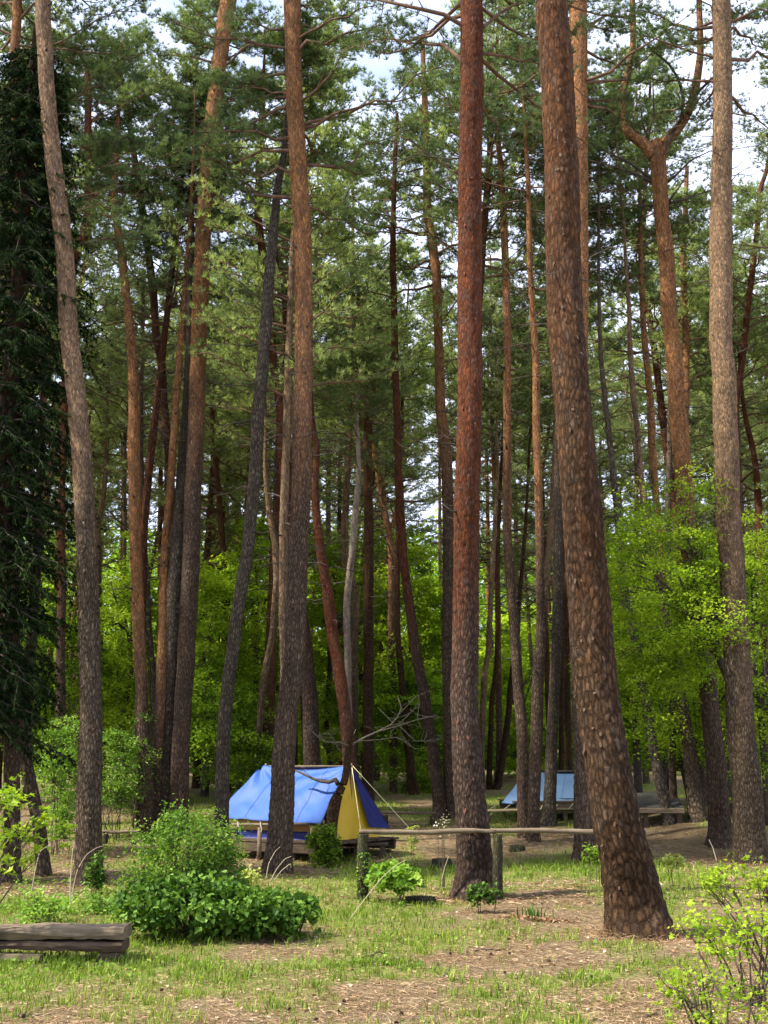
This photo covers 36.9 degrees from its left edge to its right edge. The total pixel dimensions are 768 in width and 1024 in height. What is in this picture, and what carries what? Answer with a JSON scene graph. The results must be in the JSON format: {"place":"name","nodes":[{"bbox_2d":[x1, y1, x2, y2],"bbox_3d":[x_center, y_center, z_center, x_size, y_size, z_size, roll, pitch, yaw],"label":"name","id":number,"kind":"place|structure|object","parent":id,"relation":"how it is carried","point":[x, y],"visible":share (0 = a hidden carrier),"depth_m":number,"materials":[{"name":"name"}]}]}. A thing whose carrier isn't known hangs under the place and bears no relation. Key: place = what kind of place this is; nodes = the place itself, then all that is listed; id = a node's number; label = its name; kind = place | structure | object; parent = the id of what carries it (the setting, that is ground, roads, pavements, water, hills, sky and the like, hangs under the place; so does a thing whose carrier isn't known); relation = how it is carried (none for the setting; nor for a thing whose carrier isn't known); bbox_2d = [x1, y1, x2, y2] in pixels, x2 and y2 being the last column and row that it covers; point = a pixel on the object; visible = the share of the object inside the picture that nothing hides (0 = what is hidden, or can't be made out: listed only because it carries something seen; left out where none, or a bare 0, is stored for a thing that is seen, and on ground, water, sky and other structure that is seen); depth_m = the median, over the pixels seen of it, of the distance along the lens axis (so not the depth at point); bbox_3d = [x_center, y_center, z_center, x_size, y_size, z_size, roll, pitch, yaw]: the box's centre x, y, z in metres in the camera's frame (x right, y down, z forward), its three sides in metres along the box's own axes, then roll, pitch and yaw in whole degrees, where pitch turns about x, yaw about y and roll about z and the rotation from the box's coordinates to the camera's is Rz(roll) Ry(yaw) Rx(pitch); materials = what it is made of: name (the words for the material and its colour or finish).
{"place":"outdoors","nodes":[
{"label":"outdoors","id":0,"kind":"place"},
{"bbox_2d":[0,636,767,1023],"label":"forest ground","id":1,"kind":"structure","parent":0,"point":[424,800],"depth_m":11.19,"materials":[{"name":"brown soil"}]},
{"bbox_2d":[0,772,54,879],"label":"maple sapling","id":2,"kind":"object","parent":1,"relation":"on","point":[12,798],"visible":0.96,"depth_m":10.42,"materials":[{"name":"green plant"}]},
{"bbox_2d":[20,714,78,854],"bbox_3d":[-6.123,5.155,21.820,1.240,2.670,2.667,0,-13,0],"label":"shrub","id":3,"kind":"object","parent":1,"relation":"on","point":[60,810],"visible":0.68,"depth_m":21.74,"materials":[{"name":"green plant"}]},
{"bbox_2d":[0,533,112,802],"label":"maple tree","id":4,"kind":"object","parent":1,"relation":"on","point":[44,645],"visible":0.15,"depth_m":31.61,"materials":[{"name":"green plant"}]},
{"bbox_2d":[0,25,114,780],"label":"dark conifer","id":5,"kind":"object","parent":1,"relation":"on","point":[30,256],"visible":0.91,"depth_m":19.05,"materials":[{"name":"green plant"}]},
{"bbox_2d":[0,0,129,712],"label":"pine tree","id":6,"kind":"object","parent":1,"relation":"on","point":[110,309],"visible":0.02,"depth_m":28.55,"materials":[{"name":"green plant"}]},
{"bbox_2d":[0,922,131,962],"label":"log bench","id":7,"kind":"object","parent":1,"relation":"on","point":[105,940],"visible":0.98,"depth_m":10.42,"materials":[{"name":"brown wood"}]},
{"bbox_2d":[0,0,158,882],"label":"pine tree","id":8,"kind":"object","parent":1,"relation":"on","point":[11,763],"visible":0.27,"depth_m":21.11,"materials":[{"name":"orange plant"}]},
{"bbox_2d":[4,0,156,886],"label":"pine tree","id":9,"kind":"object","parent":1,"relation":"on","point":[88,834],"visible":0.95,"depth_m":18.20,"materials":[{"name":"beige plant"}]},
{"bbox_2d":[66,528,160,800],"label":"maple tree","id":10,"kind":"object","parent":1,"relation":"on","point":[108,615],"visible":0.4,"depth_m":32.03,"materials":[{"name":"green plant"}]},
{"bbox_2d":[0,3,232,838],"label":"pine tree","id":11,"kind":"object","parent":1,"relation":"on","point":[126,93],"visible":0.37,"depth_m":27.52,"materials":[{"name":"green plant"}]},
{"bbox_2d":[67,269,178,789],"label":"pine tree","id":12,"kind":"object","parent":1,"relation":"on","point":[123,510],"visible":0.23,"depth_m":39.04,"materials":[{"name":"green plant"}]},
{"bbox_2d":[45,329,204,791],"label":"pine tree","id":13,"kind":"object","parent":1,"relation":"on","point":[108,429],"visible":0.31,"depth_m":36.99,"materials":[{"name":"green plant"}]},
{"bbox_2d":[0,7,250,876],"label":"pine tree","id":14,"kind":"object","parent":1,"relation":"on","point":[43,867],"visible":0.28,"depth_m":22.08,"materials":[{"name":"green plant"}]},
{"bbox_2d":[101,712,161,840],"bbox_3d":[-5.520,5.549,24.330,1.636,2.692,2.312,0,-13,0],"label":"shrub","id":15,"kind":"object","parent":1,"relation":"on","point":[123,786],"visible":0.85,"depth_m":24.23,"materials":[{"name":"green plant"}]},
{"bbox_2d":[64,22,200,835],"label":"pine tree","id":16,"kind":"object","parent":1,"relation":"on","point":[133,474],"visible":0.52,"depth_m":26.47,"materials":[{"name":"orange plant"}]},
{"bbox_2d":[25,253,239,766],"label":"pine tree","id":17,"kind":"object","parent":1,"relation":"on","point":[149,649],"visible":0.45,"depth_m":33.09,"materials":[{"name":"green plant"}]},
{"bbox_2d":[67,16,252,553],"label":"pine tree","id":18,"kind":"object","parent":1,"relation":"on","point":[154,334],"visible":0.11,"depth_m":28.86,"materials":[{"name":"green plant"}]},
{"bbox_2d":[77,0,282,827],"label":"pine tree","id":19,"kind":"object","parent":1,"relation":"on","point":[152,445],"visible":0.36,"depth_m":28.06,"materials":[{"name":"green plant"}]},
{"bbox_2d":[103,66,259,835],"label":"pine tree","id":20,"kind":"object","parent":1,"relation":"on","point":[161,659],"visible":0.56,"depth_m":27.20,"materials":[{"name":"orange plant"}]},
{"bbox_2d":[110,793,252,929],"bbox_3d":[-2.183,3.825,12.585,1.504,1.469,1.300,0,-13,0],"label":"shrub","id":21,"kind":"object","parent":1,"relation":"on","point":[173,836],"visible":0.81,"depth_m":12.47,"materials":[{"name":"green plant"}]},
{"bbox_2d":[108,65,255,832],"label":"pine tree","id":22,"kind":"object","parent":1,"relation":"on","point":[173,591],"visible":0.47,"depth_m":26.57,"materials":[{"name":"brown plant"}]},
{"bbox_2d":[107,861,261,942],"bbox_3d":[-2.056,4.066,12.056,1.645,0.792,1.468,0,-13,0],"label":"shrub","id":23,"kind":"object","parent":1,"relation":"on","point":[144,906],"visible":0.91,"depth_m":11.69,"materials":[{"name":"green plant"}]},
{"bbox_2d":[127,276,271,788],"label":"pine tree","id":24,"kind":"object","parent":1,"relation":"on","point":[207,538],"visible":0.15,"depth_m":39.45,"materials":[{"name":"green plant"}]},
{"bbox_2d":[155,224,283,792],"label":"pine tree","id":25,"kind":"object","parent":1,"relation":"on","point":[216,439],"visible":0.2,"depth_m":37.16,"materials":[{"name":"green plant"}]},
{"bbox_2d":[189,559,252,796],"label":"maple tree","id":26,"kind":"object","parent":1,"relation":"on","point":[204,642],"visible":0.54,"depth_m":33.05,"materials":[{"name":"green plant"}]},
{"bbox_2d":[111,0,336,835],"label":"pine tree","id":27,"kind":"object","parent":1,"relation":"on","point":[181,731],"visible":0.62,"depth_m":26.79,"materials":[{"name":"orange plant"}]},
{"bbox_2d":[189,659,275,791],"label":"maple tree","id":28,"kind":"object","parent":1,"relation":"on","point":[201,732],"visible":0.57,"depth_m":30.86,"materials":[{"name":"green plant"}]},
{"bbox_2d":[210,725,273,794],"bbox_3d":[-3.528,6.721,30.377,2.023,2.169,2.877,0,-13,0],"label":"shrub","id":29,"kind":"object","parent":1,"relation":"on","point":[246,772],"visible":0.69,"depth_m":30.10,"materials":[{"name":"green plant"}]},
{"bbox_2d":[169,265,330,771],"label":"pine tree","id":30,"kind":"object","parent":1,"relation":"on","point":[268,654],"visible":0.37,"depth_m":31.67,"materials":[{"name":"green plant"}]},
{"bbox_2d":[141,19,373,829],"bbox_3d":[-3.088,-2.564,27.985,5.735,20.388,4.633,0,-13,0],"label":"pine tree","id":31,"kind":"object","parent":1,"relation":"on","point":[311,742],"visible":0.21,"depth_m":27.14,"materials":[{"name":"red plant"}]},
{"bbox_2d":[204,513,317,777],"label":"maple tree","id":32,"kind":"object","parent":1,"relation":"on","point":[248,659],"visible":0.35,"depth_m":35.34,"materials":[{"name":"green plant"}]},
{"bbox_2d":[200,254,330,788],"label":"pine tree","id":33,"kind":"object","parent":1,"relation":"on","point":[228,490],"visible":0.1,"depth_m":38.79,"materials":[{"name":"green plant"}]},
{"bbox_2d":[215,884,321,941],"bbox_3d":[-1.204,4.117,11.842,1.148,0.593,1.096,0,-13,0],"label":"shrub","id":34,"kind":"object","parent":1,"relation":"on","point":[276,911],"visible":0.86,"depth_m":11.59,"materials":[{"name":"green plant"}]},
{"bbox_2d":[187,5,352,869],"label":"pine tree","id":35,"kind":"object","parent":1,"relation":"on","point":[316,58],"visible":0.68,"depth_m":21.69,"materials":[{"name":"brown plant"}]},
{"bbox_2d":[201,259,363,763],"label":"pine tree","id":36,"kind":"object","parent":1,"relation":"on","point":[272,458],"visible":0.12,"depth_m":38.36,"materials":[{"name":"green plant"}]},
{"bbox_2d":[205,235,379,761],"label":"pine tree","id":37,"kind":"object","parent":1,"relation":"on","point":[270,698],"visible":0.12,"depth_m":33.51,"materials":[{"name":"green plant"}]},
{"bbox_2d":[154,175,431,772],"bbox_3d":[-2.155,-0.727,26.244,7.226,16.108,4.091,5,-13,-21],"label":"pine tree","id":38,"kind":"object","parent":1,"relation":"on","point":[341,685],"visible":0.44,"depth_m":26.63,"materials":[{"name":"green plant"}]},
{"bbox_2d":[175,0,411,682],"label":"pine tree","id":39,"kind":"object","parent":1,"relation":"on","point":[318,319],"visible":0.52,"depth_m":25.07,"materials":[{"name":"green plant"}]},
{"bbox_2d":[134,0,459,874],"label":"pine tree","id":40,"kind":"object","parent":1,"relation":"on","point":[280,814],"visible":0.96,"depth_m":21.57,"materials":[{"name":"orange plant"}]},
{"bbox_2d":[230,836,398,864],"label":"timber deck","id":41,"kind":"structure","parent":1,"relation":"on","point":[298,847],"depth_m":21.19,"materials":[{"name":"brown wood"}]},
{"bbox_2d":[229,763,427,848],"bbox_3d":[-1.177,5.583,21.752,3.528,1.643,2.076,-8,-15,33],"label":"ridge tent","id":42,"kind":"object","parent":41,"relation":"on","point":[249,800],"visible":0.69,"depth_m":21.55,"materials":[{"name":"blue fabric"}]},
{"bbox_2d":[210,175,428,601],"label":"pine tree","id":43,"kind":"object","parent":1,"relation":"on","point":[249,294],"visible":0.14,"depth_m":31.16,"materials":[{"name":"green plant"}]},
{"bbox_2d":[304,821,342,867],"bbox_3d":[-1.059,5.847,20.216,0.701,0.800,0.791,0,-13,0],"label":"shrub","id":44,"kind":"object","parent":1,"relation":"on","point":[318,844],"visible":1,"depth_m":20.08,"materials":[{"name":"green plant"}]},
{"bbox_2d":[298,512,385,764],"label":"maple tree","id":45,"kind":"object","parent":1,"relation":"on","point":[328,700],"visible":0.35,"depth_m":38.21,"materials":[{"name":"green plant"}]},
{"bbox_2d":[268,298,434,775],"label":"pine tree","id":46,"kind":"object","parent":1,"relation":"on","point":[354,612],"visible":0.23,"depth_m":34.61,"materials":[{"name":"green plant"}]},
{"bbox_2d":[0,868,710,1001],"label":"weeds","id":47,"kind":"object","parent":1,"relation":"on","point":[149,959],"visible":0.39,"depth_m":12.88,"materials":[{"name":"green plant"}]},
{"bbox_2d":[280,325,434,713],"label":"birch tree","id":48,"kind":"object","parent":1,"relation":"on","point":[360,457],"visible":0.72,"depth_m":30.86,"materials":[{"name":"green plant"}]},
{"bbox_2d":[279,116,454,793],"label":"pine tree","id":49,"kind":"object","parent":1,"relation":"on","point":[393,783],"visible":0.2,"depth_m":36.51,"materials":[{"name":"green plant"}]},
{"bbox_2d":[295,690,442,863],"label":"dead tree","id":50,"kind":"object","parent":1,"relation":"on","point":[333,811],"visible":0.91,"depth_m":20.76,"materials":[{"name":"brown wood"}]},
{"bbox_2d":[292,227,454,800],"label":"pine tree","id":51,"kind":"object","parent":1,"relation":"on","point":[368,684],"visible":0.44,"depth_m":33.52,"materials":[{"name":"green plant"}]},
{"bbox_2d":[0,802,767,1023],"bbox_3d":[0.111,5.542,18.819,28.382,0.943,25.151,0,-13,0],"label":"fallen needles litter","id":52,"kind":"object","parent":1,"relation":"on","point":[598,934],"visible":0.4,"depth_m":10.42,"materials":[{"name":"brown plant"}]},
{"bbox_2d":[339,658,442,792],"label":"maple tree","id":53,"kind":"object","parent":1,"relation":"on","point":[381,702],"visible":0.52,"depth_m":34.81,"materials":[{"name":"green plant"}]},
{"bbox_2d":[341,526,442,786],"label":"maple tree","id":54,"kind":"object","parent":1,"relation":"on","point":[431,627],"visible":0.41,"depth_m":36.95,"materials":[{"name":"green plant"}]},
{"bbox_2d":[327,291,456,780],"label":"pine tree","id":55,"kind":"object","parent":1,"relation":"on","point":[415,318],"visible":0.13,"depth_m":47.72,"materials":[{"name":"green plant"}]},
{"bbox_2d":[24,508,766,746],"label":"distant forest","id":56,"kind":"object","parent":1,"relation":"on","point":[482,591],"depth_m":80.65,"materials":[{"name":"green plant"}]},
{"bbox_2d":[364,859,426,904],"bbox_3d":[0.139,4.798,14.881,0.838,0.595,0.744,0,-13,0],"label":"leafy plant","id":57,"kind":"object","parent":1,"relation":"on","point":[403,875],"visible":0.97,"depth_m":14.78,"materials":[{"name":"green plant"}]},
{"bbox_2d":[310,66,486,818],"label":"pine tree","id":58,"kind":"object","parent":1,"relation":"on","point":[439,806],"visible":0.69,"depth_m":29.96,"materials":[{"name":"red plant"}]},
{"bbox_2d":[340,234,457,794],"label":"pine tree","id":59,"kind":"object","parent":1,"relation":"on","point":[412,780],"visible":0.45,"depth_m":35.83,"materials":[{"name":"green plant"}]},
{"bbox_2d":[321,42,517,818],"bbox_3d":[0.750,-2.619,30.498,6.289,21.172,4.524,6,-14,-24],"label":"pine tree","id":60,"kind":"object","parent":1,"relation":"on","point":[436,271],"visible":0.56,"depth_m":30.01,"materials":[{"name":"orange plant"}]},
{"bbox_2d":[385,332,494,690],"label":"pine tree","id":61,"kind":"object","parent":1,"relation":"on","point":[440,528],"visible":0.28,"depth_m":39.33,"materials":[{"name":"green plant"}]},
{"bbox_2d":[374,0,545,566],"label":"pine tree","id":62,"kind":"object","parent":1,"relation":"on","point":[444,214],"visible":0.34,"depth_m":27.02,"materials":[{"name":"green plant"}]},
{"bbox_2d":[314,0,652,900],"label":"pine tree","id":63,"kind":"object","parent":1,"relation":"on","point":[474,860],"visible":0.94,"depth_m":17.31,"materials":[{"name":"red plant"}]},
{"bbox_2d":[433,287,552,789],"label":"pine tree","id":64,"kind":"object","parent":1,"relation":"on","point":[489,782],"visible":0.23,"depth_m":39.38,"materials":[{"name":"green plant"}]},
{"bbox_2d":[357,828,645,900],"bbox_3d":[1.572,4.813,15.332,3.872,1.178,0.175,0,-13,0],"label":"log fence","id":65,"kind":"object","parent":1,"relation":"on","point":[497,869],"visible":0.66,"depth_m":15.40,"materials":[{"name":"brown wood"}]},
{"bbox_2d":[372,11,646,838],"bbox_3d":[2.629,-2.699,26.006,5.814,19.880,5.355,10,-16,-38],"label":"pine tree","id":66,"kind":"object","parent":1,"relation":"on","point":[521,722],"visible":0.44,"depth_m":26.10,"materials":[{"name":"orange plant"}]},
{"bbox_2d":[420,239,601,786],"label":"pine tree","id":67,"kind":"object","parent":1,"relation":"on","point":[499,716],"visible":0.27,"depth_m":40.69,"materials":[{"name":"green plant"}]},
{"bbox_2d":[425,302,598,790],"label":"pine tree","id":68,"kind":"object","parent":1,"relation":"on","point":[495,403],"visible":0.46,"depth_m":37.88,"materials":[{"name":"green plant"}]},
{"bbox_2d":[478,607,572,779],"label":"maple tree","id":69,"kind":"object","parent":1,"relation":"on","point":[527,696],"visible":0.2,"depth_m":44.92,"materials":[{"name":"green plant"}]},
{"bbox_2d":[388,38,669,841],"bbox_3d":[3.344,-2.385,25.611,6.429,19.139,4.058,-4,-13,17],"label":"pine tree","id":70,"kind":"object","parent":1,"relation":"on","point":[535,758],"visible":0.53,"depth_m":25.51,"materials":[{"name":"orange plant"}]},
{"bbox_2d":[479,323,598,789],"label":"pine tree","id":71,"kind":"object","parent":1,"relation":"on","point":[497,783],"visible":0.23,"depth_m":39.60,"materials":[{"name":"green plant"}]},
{"bbox_2d":[480,361,615,727],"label":"pine tree","id":72,"kind":"object","parent":1,"relation":"on","point":[533,602],"visible":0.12,"depth_m":43.53,"materials":[{"name":"green plant"}]},
{"bbox_2d":[429,105,672,826],"bbox_3d":[4.074,-1.939,28.010,5.834,18.984,5.653,0,-13,0],"label":"pine tree","id":73,"kind":"object","parent":1,"relation":"on","point":[548,816],"visible":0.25,"depth_m":27.29,"materials":[{"name":"brown plant"}]},
{"bbox_2d":[457,186,679,692],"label":"pine tree","id":74,"kind":"object","parent":1,"relation":"on","point":[550,542],"visible":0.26,"depth_m":30.57,"materials":[{"name":"green plant"}]},
{"bbox_2d":[491,275,654,769],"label":"pine tree","id":75,"kind":"object","parent":1,"relation":"on","point":[567,715],"visible":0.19,"depth_m":37.21,"materials":[{"name":"green plant"}]},
{"bbox_2d":[447,0,707,863],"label":"pine tree","id":76,"kind":"object","parent":1,"relation":"on","point":[581,802],"visible":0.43,"depth_m":23.87,"materials":[{"name":"orange plant"}]},
{"bbox_2d":[483,0,676,940],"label":"pine tree","id":77,"kind":"object","parent":1,"relation":"on","point":[634,901],"visible":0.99,"depth_m":12.82,"materials":[{"name":"brown plant"}]},
{"bbox_2d":[499,251,664,525],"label":"pine tree","id":78,"kind":"object","parent":1,"relation":"on","point":[605,461],"visible":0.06,"depth_m":42.31,"materials":[{"name":"green plant"}]},
{"bbox_2d":[506,71,700,825],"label":"pine tree","id":79,"kind":"object","parent":1,"relation":"on","point":[668,819],"visible":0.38,"depth_m":27.45,"materials":[{"name":"green plant"}]},
{"bbox_2d":[509,87,734,822],"bbox_3d":[5.863,-1.763,27.494,5.949,18.082,4.952,0,-13,0],"label":"pine tree","id":80,"kind":"object","parent":1,"relation":"on","point":[696,809],"visible":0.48,"depth_m":27.43,"materials":[{"name":"green plant"}]},
{"bbox_2d":[568,540,693,792],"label":"maple tree","id":81,"kind":"object","parent":1,"relation":"on","point":[637,776],"visible":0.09,"depth_m":28.35,"materials":[{"name":"green plant"}]},
{"bbox_2d":[595,325,675,783],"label":"pine tree","id":82,"kind":"object","parent":1,"relation":"on","point":[629,419],"visible":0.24,"depth_m":44.38,"materials":[{"name":"green plant"}]},
{"bbox_2d":[542,36,750,816],"bbox_3d":[6.917,-2.554,28.197,4.052,19.822,5.116,-9,-16,37],"label":"pine tree","id":83,"kind":"object","parent":1,"relation":"on","point":[642,252],"visible":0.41,"depth_m":28.77,"materials":[{"name":"green plant"}]},
{"bbox_2d":[589,215,758,800],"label":"pine tree","id":84,"kind":"object","parent":1,"relation":"on","point":[669,472],"visible":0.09,"depth_m":34.38,"materials":[{"name":"green plant"}]},
{"bbox_2d":[589,0,759,848],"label":"pine tree","id":85,"kind":"object","parent":1,"relation":"on","point":[719,833],"visible":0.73,"depth_m":24.82,"materials":[{"name":"orange plant"}]},
{"bbox_2d":[588,13,761,730],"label":"pine tree","id":86,"kind":"object","parent":1,"relation":"on","point":[662,408],"visible":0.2,"depth_m":34.96,"materials":[{"name":"green plant"}]},
{"bbox_2d":[604,460,764,751],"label":"maple tree","id":87,"kind":"object","parent":1,"relation":"on","point":[698,623],"visible":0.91,"depth_m":22.13,"materials":[{"name":"green plant"}]},
{"bbox_2d":[605,0,767,864],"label":"pine tree","id":88,"kind":"object","parent":1,"relation":"on","point":[749,834],"visible":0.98,"depth_m":22.69,"materials":[{"name":"beige plant"}]},
{"bbox_2d":[612,529,767,813],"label":"maple tree","id":89,"kind":"object","parent":1,"relation":"on","point":[693,718],"visible":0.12,"depth_m":26.11,"materials":[{"name":"green plant"}]},
{"bbox_2d":[631,165,754,806],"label":"pine tree","id":90,"kind":"object","parent":1,"relation":"on","point":[685,310],"visible":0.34,"depth_m":32.80,"materials":[{"name":"green plant"}]},
{"bbox_2d":[637,268,767,736],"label":"pine tree","id":91,"kind":"object","parent":1,"relation":"on","point":[755,332],"visible":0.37,"depth_m":34.31,"materials":[{"name":"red plant"}]},
{"bbox_2d":[647,950,767,1023],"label":"shrub","id":92,"kind":"object","parent":1,"relation":"on","point":[708,1014],"visible":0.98,"depth_m":7.41,"materials":[{"name":"green plant"}]},
{"bbox_2d":[668,893,767,1010],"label":"shrub","id":93,"kind":"object","parent":1,"relation":"on","point":[732,941],"visible":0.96,"depth_m":8.34,"materials":[{"name":"green plant"}]},
{"bbox_2d":[674,149,767,786],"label":"pine tree","id":94,"kind":"object","parent":1,"relation":"on","point":[752,278],"visible":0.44,"depth_m":32.99,"materials":[{"name":"green plant"}]},
{"bbox_2d":[690,157,767,720],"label":"pine tree","id":95,"kind":"object","parent":1,"relation":"on","point":[743,438],"visible":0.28,"depth_m":35.56,"materials":[{"name":"green plant"}]},
{"bbox_2d":[690,851,767,977],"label":"shrub","id":96,"kind":"object","parent":1,"relation":"on","point":[758,883],"visible":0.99,"depth_m":9.09,"materials":[{"name":"green plant"}]},
{"bbox_2d":[700,505,767,824],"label":"maple tree","id":97,"kind":"object","parent":1,"relation":"on","point":[760,699],"visible":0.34,"depth_m":24.94,"materials":[{"name":"green plant"}]},
{"bbox_2d":[702,0,767,260],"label":"pine tree","id":98,"kind":"object","parent":1,"relation":"on","point":[763,82],"visible":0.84,"depth_m":27.14,"materials":[{"name":"green plant"}]},
{"bbox_2d":[0,780,767,1023],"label":"grass","id":99,"kind":"structure","parent":0,"point":[186,960],"depth_m":10.32,"materials":[{"name":"green plant"}]},
{"bbox_2d":[0,0,767,634],"label":"sky","id":100,"kind":"structure","parent":0,"point":[380,68],"materials":[{"name":"white"}]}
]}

